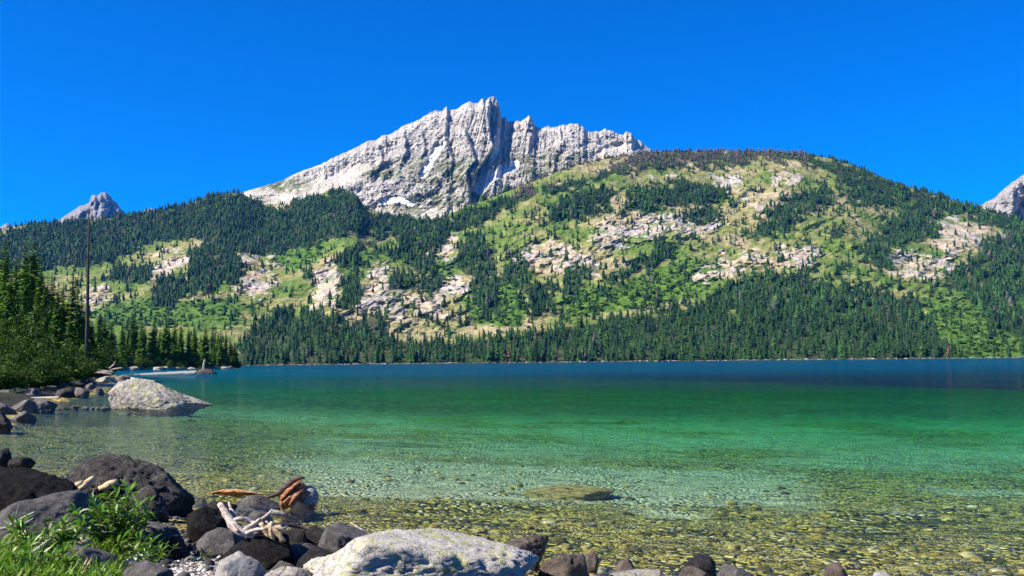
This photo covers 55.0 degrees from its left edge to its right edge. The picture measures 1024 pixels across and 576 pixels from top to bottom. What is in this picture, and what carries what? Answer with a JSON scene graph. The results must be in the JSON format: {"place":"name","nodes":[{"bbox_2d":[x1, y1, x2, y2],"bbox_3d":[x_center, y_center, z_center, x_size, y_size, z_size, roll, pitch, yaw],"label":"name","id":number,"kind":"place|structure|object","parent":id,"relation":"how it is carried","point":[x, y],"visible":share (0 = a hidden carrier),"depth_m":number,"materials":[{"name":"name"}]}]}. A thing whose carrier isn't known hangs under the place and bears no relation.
{"place":"outdoors","nodes":[
{"label":"outdoors","id":0,"kind":"place"},
{"bbox_2d":[0,192,153,228],"bbox_3d":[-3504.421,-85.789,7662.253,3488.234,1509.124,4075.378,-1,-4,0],"label":"distant peak","id":1,"kind":"structure","parent":0,"point":[103,204],"depth_m":7577.81,"materials":[{"name":"stone"}]},
{"bbox_2d":[148,550,219,575],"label":"gravel","id":2,"kind":"structure","parent":0,"point":[177,569],"depth_m":7.57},
{"bbox_2d":[207,489,263,497],"bbox_3d":[-3.747,2.785,13.337,0.775,0.140,0.207,-1,-4,0],"label":"driftwood plank","id":3,"kind":"object","parent":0,"point":[235,493],"visible":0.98,"depth_m":13.27,"materials":[{"name":"orange wood"}]},
{"bbox_2d":[0,189,608,368],"bbox_3d":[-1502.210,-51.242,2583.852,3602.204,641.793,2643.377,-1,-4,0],"label":"wooded hillside","id":4,"kind":"structure","parent":0,"point":[259,289],"depth_m":2416.59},
{"bbox_2d":[244,96,653,218],"bbox_3d":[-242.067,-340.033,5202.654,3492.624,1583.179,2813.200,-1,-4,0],"label":"rocky peak","id":5,"kind":"structure","parent":0,"point":[432,164],"depth_m":4919.99,"materials":[{"name":"stone"}]},
{"bbox_2d":[0,362,1023,575],"bbox_3d":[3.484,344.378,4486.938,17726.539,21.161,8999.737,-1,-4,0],"label":"ground","id":6,"kind":"structure","parent":0,"point":[11,399],"depth_m":28.41,"materials":[{"name":"liquid"}]},
{"bbox_2d":[0,448,11,467],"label":"rock","id":7,"kind":"object","parent":6,"relation":"on","point":[5,456],"visible":0.56,"depth_m":17.72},
{"bbox_2d":[0,411,12,434],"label":"boulder","id":8,"kind":"object","parent":6,"relation":"on","point":[5,423],"visible":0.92,"depth_m":27.97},
{"bbox_2d":[0,251,14,309],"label":"conifer","id":9,"kind":"object","parent":6,"relation":"on","point":[8,270],"visible":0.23,"depth_m":112.24,"materials":[{"name":"green plant"}]},
{"bbox_2d":[0,240,14,290],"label":"conifer","id":10,"kind":"object","parent":6,"relation":"on","point":[2,259],"visible":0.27,"depth_m":125.57,"materials":[{"name":"green plant"}]},
{"bbox_2d":[0,270,27,347],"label":"conifer","id":11,"kind":"object","parent":6,"relation":"on","point":[10,289],"visible":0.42,"depth_m":106.07,"materials":[{"name":"green plant"}]},
{"bbox_2d":[7,457,35,467],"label":"rock","id":12,"kind":"object","parent":6,"relation":"on","point":[19,462],"visible":0.76,"depth_m":17.68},
{"bbox_2d":[0,352,45,390],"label":"willow bush","id":13,"kind":"object","parent":6,"relation":"on","point":[9,380],"visible":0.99,"depth_m":53.68,"materials":[{"name":"green plant"}]},
{"bbox_2d":[0,304,45,364],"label":"willow bush","id":14,"kind":"object","parent":6,"relation":"on","point":[5,339],"visible":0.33,"depth_m":68.50,"materials":[{"name":"green plant"}]},
{"bbox_2d":[9,411,36,424],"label":"boulder","id":15,"kind":"object","parent":6,"relation":"on","point":[24,417],"visible":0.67,"depth_m":32.25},
{"bbox_2d":[16,242,32,300],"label":"conifer","id":16,"kind":"object","parent":6,"relation":"on","point":[25,259],"visible":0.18,"depth_m":132.25,"materials":[{"name":"green plant"}]},
{"bbox_2d":[11,399,39,413],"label":"boulder","id":17,"kind":"object","parent":6,"relation":"on","point":[30,406],"visible":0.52,"depth_m":37.23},
{"bbox_2d":[1,532,50,566],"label":"willow sapling","id":18,"kind":"object","parent":6,"relation":"on","point":[28,544],"visible":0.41,"depth_m":6.86,"materials":[{"name":"green plant"}]},
{"bbox_2d":[18,261,35,323],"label":"conifer","id":19,"kind":"object","parent":6,"relation":"on","point":[27,294],"visible":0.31,"depth_m":112.11,"materials":[{"name":"green plant"}]},
{"bbox_2d":[0,332,54,382],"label":"willow bush","id":20,"kind":"object","parent":6,"relation":"on","point":[19,359],"visible":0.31,"depth_m":63.45,"materials":[{"name":"green plant"}]},
{"bbox_2d":[0,317,65,365],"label":"willow bush","id":21,"kind":"object","parent":6,"relation":"on","point":[34,354],"visible":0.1,"depth_m":71.18,"materials":[{"name":"green plant"}]},
{"bbox_2d":[0,284,67,356],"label":"willow bush","id":22,"kind":"object","parent":6,"relation":"on","point":[40,320],"visible":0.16,"depth_m":78.25,"materials":[{"name":"green plant"}]},
{"bbox_2d":[3,356,66,387],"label":"willow bush","id":23,"kind":"object","parent":6,"relation":"on","point":[38,377],"visible":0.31,"depth_m":60.02,"materials":[{"name":"green plant"}]},
{"bbox_2d":[18,244,53,314],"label":"conifer","id":24,"kind":"object","parent":6,"relation":"on","point":[34,266],"visible":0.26,"depth_m":126.36,"materials":[{"name":"green plant"}]},
{"bbox_2d":[3,344,77,379],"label":"willow bush","id":25,"kind":"object","parent":6,"relation":"on","point":[55,358],"visible":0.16,"depth_m":66.24,"materials":[{"name":"green plant"}]},
{"bbox_2d":[32,265,50,325],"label":"conifer","id":26,"kind":"object","parent":6,"relation":"on","point":[40,289],"visible":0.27,"depth_m":118.39,"materials":[{"name":"green plant"}]},
{"bbox_2d":[34,398,57,414],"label":"boulder","id":27,"kind":"object","parent":6,"relation":"on","point":[43,405],"visible":0.59,"depth_m":39.75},
{"bbox_2d":[3,512,90,552],"bbox_3d":[-3.630,1.931,7.667,0.707,0.438,0.597,-1,-4,0],"label":"willow sapling","id":28,"kind":"object","parent":6,"relation":"on","point":[64,535],"visible":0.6,"depth_m":7.55,"materials":[{"name":"green plant"}]},
{"bbox_2d":[39,287,56,348],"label":"conifer","id":29,"kind":"object","parent":6,"relation":"on","point":[45,305],"visible":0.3,"depth_m":108.11,"materials":[{"name":"green plant"}]},
{"bbox_2d":[14,325,86,366],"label":"willow bush","id":30,"kind":"object","parent":6,"relation":"on","point":[45,336],"visible":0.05,"depth_m":78.58,"materials":[{"name":"green plant"}]},
{"bbox_2d":[0,490,105,540],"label":"boulder","id":31,"kind":"object","parent":6,"relation":"on","point":[54,506],"visible":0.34,"depth_m":8.66,"materials":[{"name":"grey stone"}]},
{"bbox_2d":[28,365,78,386],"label":"willow bush","id":32,"kind":"object","parent":6,"relation":"on","point":[55,381],"visible":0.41,"depth_m":65.66,"materials":[{"name":"green plant"}]},
{"bbox_2d":[15,538,92,571],"bbox_3d":[-3.144,1.871,6.736,0.497,0.291,0.411,-1,-4,0],"label":"willow sapling","id":33,"kind":"object","parent":6,"relation":"on","point":[61,549],"visible":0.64,"depth_m":6.75,"materials":[{"name":"green plant"}]},
{"bbox_2d":[48,300,68,352],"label":"conifer","id":34,"kind":"object","parent":6,"relation":"on","point":[58,330],"visible":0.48,"depth_m":111.73,"materials":[{"name":"green plant"}]},
{"bbox_2d":[53,284,66,342],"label":"conifer","id":35,"kind":"object","parent":6,"relation":"on","point":[60,309],"visible":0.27,"depth_m":126.26,"materials":[{"name":"green plant"}]},
{"bbox_2d":[38,335,90,380],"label":"willow bush","id":36,"kind":"object","parent":6,"relation":"on","point":[77,359],"visible":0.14,"depth_m":82.23,"materials":[{"name":"green plant"}]},
{"bbox_2d":[60,283,68,334],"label":"conifer","id":37,"kind":"object","parent":6,"relation":"on","point":[64,307],"visible":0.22,"depth_m":135.20,"materials":[{"name":"green plant"}]},
{"bbox_2d":[55,387,75,397],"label":"rock","id":38,"kind":"object","parent":6,"relation":"on","point":[68,392],"visible":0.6,"depth_m":55.81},
{"bbox_2d":[63,247,80,354],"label":"conifer","id":39,"kind":"object","parent":6,"relation":"on","point":[71,307],"visible":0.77,"depth_m":124.30,"materials":[{"name":"green plant"}]},
{"bbox_2d":[71,312,84,356],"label":"conifer","id":40,"kind":"object","parent":6,"relation":"on","point":[77,334],"visible":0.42,"depth_m":125.84,"materials":[{"name":"green plant"}]},
{"bbox_2d":[65,281,94,355],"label":"conifer","id":41,"kind":"object","parent":6,"relation":"on","point":[74,306],"visible":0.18,"depth_m":138.19,"materials":[{"name":"green plant"}]},
{"bbox_2d":[74,387,89,398],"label":"rock","id":42,"kind":"object","parent":6,"relation":"on","point":[82,392],"visible":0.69,"depth_m":57.64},
{"bbox_2d":[81,210,92,365],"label":"dead tree","id":43,"kind":"object","parent":6,"relation":"on","point":[87,341],"visible":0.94,"depth_m":104.06,"materials":[{"name":"wood"}]},
{"bbox_2d":[65,545,117,571],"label":"rock","id":44,"kind":"object","parent":6,"relation":"on","point":[102,556],"visible":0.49,"depth_m":7.12,"materials":[{"name":"grey stone"}]},
{"bbox_2d":[0,520,183,575],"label":"grass","id":45,"kind":"structure","parent":6,"relation":"on","point":[7,565],"depth_m":6.72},
{"bbox_2d":[94,310,108,357],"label":"conifer","id":46,"kind":"object","parent":6,"relation":"on","point":[99,330],"visible":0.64,"depth_m":335.34,"materials":[{"name":"green plant"}]},
{"bbox_2d":[89,351,118,375],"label":"willow bush","id":47,"kind":"object","parent":6,"relation":"on","point":[103,363],"visible":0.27,"depth_m":137.31,"materials":[{"name":"green plant"}]},
{"bbox_2d":[90,339,128,375],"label":"willow bush","id":48,"kind":"object","parent":6,"relation":"on","point":[113,355],"visible":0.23,"depth_m":148.96,"materials":[{"name":"green plant"}]},
{"bbox_2d":[66,479,156,549],"bbox_3d":[-3.350,1.944,8.253,0.762,0.618,0.653,-1,-4,0],"label":"willow sapling","id":49,"kind":"object","parent":6,"relation":"on","point":[100,514],"visible":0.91,"depth_m":8.20,"materials":[{"name":"green plant"}]},
{"bbox_2d":[106,320,119,357],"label":"conifer","id":50,"kind":"object","parent":6,"relation":"on","point":[112,336],"visible":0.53,"depth_m":350.15,"materials":[{"name":"green plant"}]},
{"bbox_2d":[118,321,128,362],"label":"conifer","id":51,"kind":"object","parent":6,"relation":"on","point":[122,341],"visible":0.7,"depth_m":357.48,"materials":[{"name":"green plant"}]},
{"bbox_2d":[66,453,194,515],"bbox_3d":[-4.663,2.540,12.024,1.565,1.020,1.252,-1,-4,0],"label":"boulder","id":52,"kind":"object","parent":6,"relation":"on","point":[130,471],"visible":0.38,"depth_m":11.68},
{"bbox_2d":[75,476,95,490],"bbox_3d":[-5.022,2.270,11.254,0.484,0.229,0.122,0,-4,-5],"label":"driftwood branch","id":53,"kind":"object","parent":52,"relation":"on","point":[81,485],"visible":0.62,"depth_m":11.24,"materials":[{"name":"beige wood"}]},
{"bbox_2d":[98,479,118,490],"bbox_3d":[-4.704,2.297,11.458,0.232,0.136,0.103,-1,-4,0],"label":"driftwood branch","id":54,"kind":"object","parent":52,"relation":"on","point":[105,486],"visible":0.94,"depth_m":11.43,"materials":[{"name":"beige wood"}]},
{"bbox_2d":[126,310,139,350],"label":"conifer","id":55,"kind":"object","parent":6,"relation":"on","point":[132,319],"visible":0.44,"depth_m":377.77,"materials":[{"name":"green plant"}]},
{"bbox_2d":[103,525,164,561],"bbox_3d":[-3.087,2.113,8.003,0.447,0.311,0.430,-1,-4,0],"label":"willow sapling","id":56,"kind":"object","parent":6,"relation":"on","point":[119,544],"visible":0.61,"depth_m":7.99,"materials":[{"name":"green plant"}]},
{"bbox_2d":[134,320,149,362],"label":"conifer","id":57,"kind":"object","parent":6,"relation":"on","point":[141,350],"visible":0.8,"depth_m":370.99,"materials":[{"name":"green plant"}]},
{"bbox_2d":[118,485,168,521],"bbox_3d":[-4.058,2.477,10.856,0.569,0.600,0.450,-1,-4,0],"label":"rock","id":58,"kind":"object","parent":6,"relation":"on","point":[161,511],"visible":0.36,"depth_m":10.79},
{"bbox_2d":[134,353,156,367],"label":"willow bush","id":59,"kind":"object","parent":6,"relation":"on","point":[144,363],"visible":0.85,"depth_m":357.69,"materials":[{"name":"green plant"}]},
{"bbox_2d":[123,560,173,575],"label":"stone","id":60,"kind":"object","parent":6,"relation":"on","point":[145,568],"visible":1,"depth_m":6.47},
{"bbox_2d":[122,537,179,562],"bbox_3d":[-2.929,2.142,7.864,0.458,0.270,0.410,-1,-4,0],"label":"willow sapling","id":61,"kind":"object","parent":6,"relation":"on","point":[158,555],"visible":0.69,"depth_m":7.83,"materials":[{"name":"green plant"}]},
{"bbox_2d":[146,319,161,366],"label":"conifer","id":62,"kind":"object","parent":6,"relation":"on","point":[153,348],"visible":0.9,"depth_m":380.77,"materials":[{"name":"green plant"}]},
{"bbox_2d":[132,521,184,549],"bbox_3d":[-3.124,2.253,8.631,0.461,0.383,0.377,-1,-4,0],"label":"rock","id":63,"kind":"object","parent":6,"relation":"on","point":[167,531],"visible":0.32,"depth_m":8.59,"materials":[{"name":"grey stone"}]},
{"bbox_2d":[108,378,213,416],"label":"boulder","id":64,"kind":"object","parent":6,"relation":"on","point":[133,395],"visible":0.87,"depth_m":40.86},
{"bbox_2d":[158,317,175,366],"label":"conifer","id":65,"kind":"object","parent":6,"relation":"on","point":[166,344],"visible":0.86,"depth_m":388.72,"materials":[{"name":"green plant"}]},
{"bbox_2d":[155,535,189,559],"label":"rock","id":66,"kind":"object","parent":6,"relation":"on","point":[182,551],"visible":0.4,"depth_m":8.22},
{"bbox_2d":[170,322,178,366],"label":"conifer","id":67,"kind":"object","parent":6,"relation":"on","point":[175,356],"visible":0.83,"depth_m":393.51,"materials":[{"name":"green plant"}]},
{"bbox_2d":[175,324,186,361],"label":"conifer","id":68,"kind":"object","parent":6,"relation":"on","point":[180,342],"visible":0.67,"depth_m":400.91,"materials":[{"name":"green plant"}]},
{"bbox_2d":[185,324,194,363],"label":"conifer","id":69,"kind":"object","parent":6,"relation":"on","point":[188,352],"visible":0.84,"depth_m":403.03,"materials":[{"name":"green plant"}]},
{"bbox_2d":[191,326,202,363],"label":"conifer","id":70,"kind":"object","parent":6,"relation":"on","point":[195,352],"visible":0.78,"depth_m":406.88,"materials":[{"name":"green plant"}]},
{"bbox_2d":[198,326,213,366],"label":"conifer","id":71,"kind":"object","parent":6,"relation":"on","point":[204,352],"visible":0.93,"depth_m":414.65,"materials":[{"name":"green plant"}]},
{"bbox_2d":[185,506,228,542],"bbox_3d":[-2.914,2.351,9.341,0.461,0.532,0.415,-1,-4,0],"label":"rock","id":72,"kind":"object","parent":6,"relation":"on","point":[202,521],"visible":0.54,"depth_m":9.24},
{"bbox_2d":[208,325,217,366],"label":"conifer","id":73,"kind":"object","parent":6,"relation":"on","point":[212,339],"visible":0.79,"depth_m":423.06,"materials":[{"name":"green plant"}]},
{"bbox_2d":[206,501,236,514],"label":"rock","id":74,"kind":"object","parent":6,"relation":"on","point":[213,504],"visible":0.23,"depth_m":12.39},
{"bbox_2d":[215,330,228,366],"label":"conifer","id":75,"kind":"object","parent":6,"relation":"on","point":[221,354],"visible":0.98,"depth_m":440.61,"materials":[{"name":"green plant"}]},
{"bbox_2d":[215,551,266,575],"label":"rock","id":76,"kind":"object","parent":6,"relation":"on","point":[238,563],"visible":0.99,"depth_m":7.08,"materials":[{"name":"grey stone"}]},
{"bbox_2d":[216,532,293,569],"bbox_3d":[-2.072,2.196,7.942,0.653,0.405,0.468,-1,-4,0],"label":"rock","id":77,"kind":"object","parent":6,"relation":"on","point":[267,553],"visible":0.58,"depth_m":7.85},
{"bbox_2d":[217,501,265,538],"bbox_3d":[-2.201,1.891,7.989,0.496,0.277,0.192,-3,-5,32],"label":"driftwood root","id":78,"kind":"object","parent":77,"relation":"on","point":[235,527],"visible":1,"depth_m":7.97,"materials":[{"name":"beige wood"}]},
{"bbox_2d":[235,495,280,515],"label":"rock","id":79,"kind":"object","parent":6,"relation":"on","point":[252,500],"visible":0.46,"depth_m":12.83,"materials":[{"name":"grey stone"}]},
{"bbox_2d":[246,510,272,524],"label":"rock","id":80,"kind":"object","parent":6,"relation":"on","point":[258,513],"visible":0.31,"depth_m":11.68,"materials":[{"name":"grey stone"}]},
{"bbox_2d":[264,566,310,575],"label":"rock","id":81,"kind":"object","parent":6,"relation":"on","point":[287,571],"visible":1,"depth_m":7.10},
{"bbox_2d":[266,476,318,509],"bbox_3d":[-2.801,2.671,12.660,0.560,0.495,0.468,-3,-5,27],"label":"broken stump","id":82,"kind":"object","parent":6,"relation":"on","point":[293,491],"visible":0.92,"depth_m":12.58,"materials":[{"name":"red wood"}]},
{"bbox_2d":[283,528,306,544],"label":"rock","id":83,"kind":"object","parent":6,"relation":"on","point":[296,535],"visible":0.45,"depth_m":9.76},
{"bbox_2d":[282,502,317,522],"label":"rock","id":84,"kind":"object","parent":6,"relation":"on","point":[297,506],"visible":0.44,"depth_m":12.21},
{"bbox_2d":[296,545,332,567],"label":"rock","id":85,"kind":"object","parent":6,"relation":"on","point":[314,552],"visible":0.37,"depth_m":7.86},
{"bbox_2d":[305,525,323,543],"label":"rock","id":86,"kind":"object","parent":6,"relation":"on","point":[314,536],"visible":0.4,"depth_m":9.92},
{"bbox_2d":[0,474,676,575],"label":"rubble","id":87,"kind":"object","parent":6,"relation":"on","point":[207,562],"visible":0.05,"depth_m":8.15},
{"bbox_2d":[0,467,75,510],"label":"boulder","id":88,"kind":"object","parent":87,"relation":"on","point":[20,484],"visible":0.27,"depth_m":10.74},
{"bbox_2d":[193,527,244,557],"bbox_3d":[-2.535,2.270,8.533,0.472,0.398,0.425,-1,-4,0],"label":"rock","id":89,"kind":"object","parent":87,"relation":"on","point":[219,541],"visible":0.51,"depth_m":8.39,"materials":[{"name":"grey stone"}]},
{"bbox_2d":[291,543,313,566],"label":"rock","id":90,"kind":"object","parent":87,"relation":"on","point":[300,550],"visible":0.33,"depth_m":8.02,"materials":[{"name":"grey stone"}]},
{"bbox_2d":[318,522,367,552],"bbox_3d":[-1.625,2.491,9.488,0.542,0.436,0.473,-1,-4,0],"label":"rock","id":91,"kind":"object","parent":6,"relation":"on","point":[336,536],"visible":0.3,"depth_m":9.34,"materials":[{"name":"grey stone"}]},
{"bbox_2d":[303,528,539,575],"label":"boulder","id":92,"kind":"object","parent":6,"relation":"on","point":[424,552],"visible":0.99,"depth_m":7.11,"materials":[{"name":"stone"}]},
{"bbox_2d":[506,534,548,569],"bbox_3d":[0.100,2.419,8.810,0.467,0.429,0.374,-1,-4,0],"label":"rock","id":93,"kind":"object","parent":6,"relation":"on","point":[535,544],"visible":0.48,"depth_m":8.73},
{"bbox_2d":[38,454,1023,575],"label":"cobbles","id":94,"kind":"object","parent":6,"relation":"on","point":[844,564],"visible":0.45,"depth_m":11.52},
{"bbox_2d":[538,554,587,575],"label":"rock","id":95,"kind":"object","parent":6,"relation":"on","point":[572,565],"visible":1,"depth_m":8.02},
{"bbox_2d":[521,485,615,500],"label":"boulder","id":96,"kind":"object","parent":6,"relation":"on","point":[559,493],"visible":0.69,"depth_m":15.61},
{"bbox_2d":[585,551,598,573],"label":"stone","id":97,"kind":"object","parent":6,"relation":"on","point":[592,559],"visible":0.59,"depth_m":8.64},
{"bbox_2d":[613,559,634,572],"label":"stone","id":98,"kind":"object","parent":6,"relation":"on","point":[626,564],"visible":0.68,"depth_m":8.40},
{"bbox_2d":[609,569,667,575],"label":"stone","id":99,"kind":"object","parent":6,"relation":"on","point":[640,572],"visible":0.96,"depth_m":8.12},
{"bbox_2d":[678,566,709,575],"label":"stone","id":100,"kind":"object","parent":6,"relation":"on","point":[690,571],"visible":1,"depth_m":7.89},
{"bbox_2d":[676,554,716,575],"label":"stone","id":101,"kind":"object","parent":6,"relation":"on","point":[706,563],"visible":0.77,"depth_m":8.49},
{"bbox_2d":[717,564,754,575],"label":"stone","id":102,"kind":"object","parent":6,"relation":"on","point":[728,570],"visible":1,"depth_m":7.85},
{"bbox_2d":[824,562,847,575],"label":"stone","id":103,"kind":"object","parent":6,"relation":"on","point":[834,569],"visible":1,"depth_m":8.12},
{"bbox_2d":[0,358,1023,575],"bbox_3d":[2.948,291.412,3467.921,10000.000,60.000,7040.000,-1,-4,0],"label":"water","id":104,"kind":"structure","parent":0,"point":[676,482],"depth_m":19.19,"materials":[{"name":"liquid"}]},
{"bbox_2d":[125,360,216,377],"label":"floating log","id":105,"kind":"object","parent":104,"relation":"on","point":[203,371],"visible":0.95,"depth_m":189.00,"materials":[{"name":"grey wood"}]},
{"bbox_2d":[0,0,1023,226],"label":"sky","id":106,"kind":"structure","parent":0,"point":[144,104],"materials":[{"name":"blue"}]},
{"bbox_2d":[254,151,1023,369],"bbox_3d":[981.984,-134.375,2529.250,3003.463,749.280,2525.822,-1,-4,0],"label":"mountain slope","id":107,"kind":"structure","parent":0,"point":[604,248],"depth_m":2241.35,"materials":[{"name":"plant"}]},
{"bbox_2d":[0,147,1023,332],"bbox_3d":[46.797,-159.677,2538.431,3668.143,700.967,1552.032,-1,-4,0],"label":"mountain forest","id":108,"kind":"object","parent":107,"relation":"on","point":[207,233],"visible":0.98,"depth_m":2587.16,"materials":[{"name":"plant"}]},
{"bbox_2d":[46,161,1023,357],"bbox_3d":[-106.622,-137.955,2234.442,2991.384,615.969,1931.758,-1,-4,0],"label":"brush","id":109,"kind":"object","parent":107,"relation":"on","point":[969,353],"visible":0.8,"depth_m":1862.29,"materials":[{"name":"green plant"}]},
{"bbox_2d":[94,294,1023,364],"bbox_3d":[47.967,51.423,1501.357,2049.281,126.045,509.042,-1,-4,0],"label":"lakeside forest","id":110,"kind":"object","parent":107,"relation":"on","point":[771,318],"visible":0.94,"depth_m":1501.35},
{"bbox_2d":[245,356,1023,365],"bbox_3d":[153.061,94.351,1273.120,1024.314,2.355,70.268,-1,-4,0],"label":"shore stones","id":111,"kind":"object","parent":107,"relation":"on","point":[647,361],"visible":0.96,"depth_m":1244.66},
{"bbox_2d":[981,175,1023,220],"bbox_3d":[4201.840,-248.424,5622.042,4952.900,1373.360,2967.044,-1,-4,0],"label":"eastern peak","id":112,"kind":"structure","parent":0,"point":[1009,199],"depth_m":5503.97,"materials":[{"name":"grey stone"}]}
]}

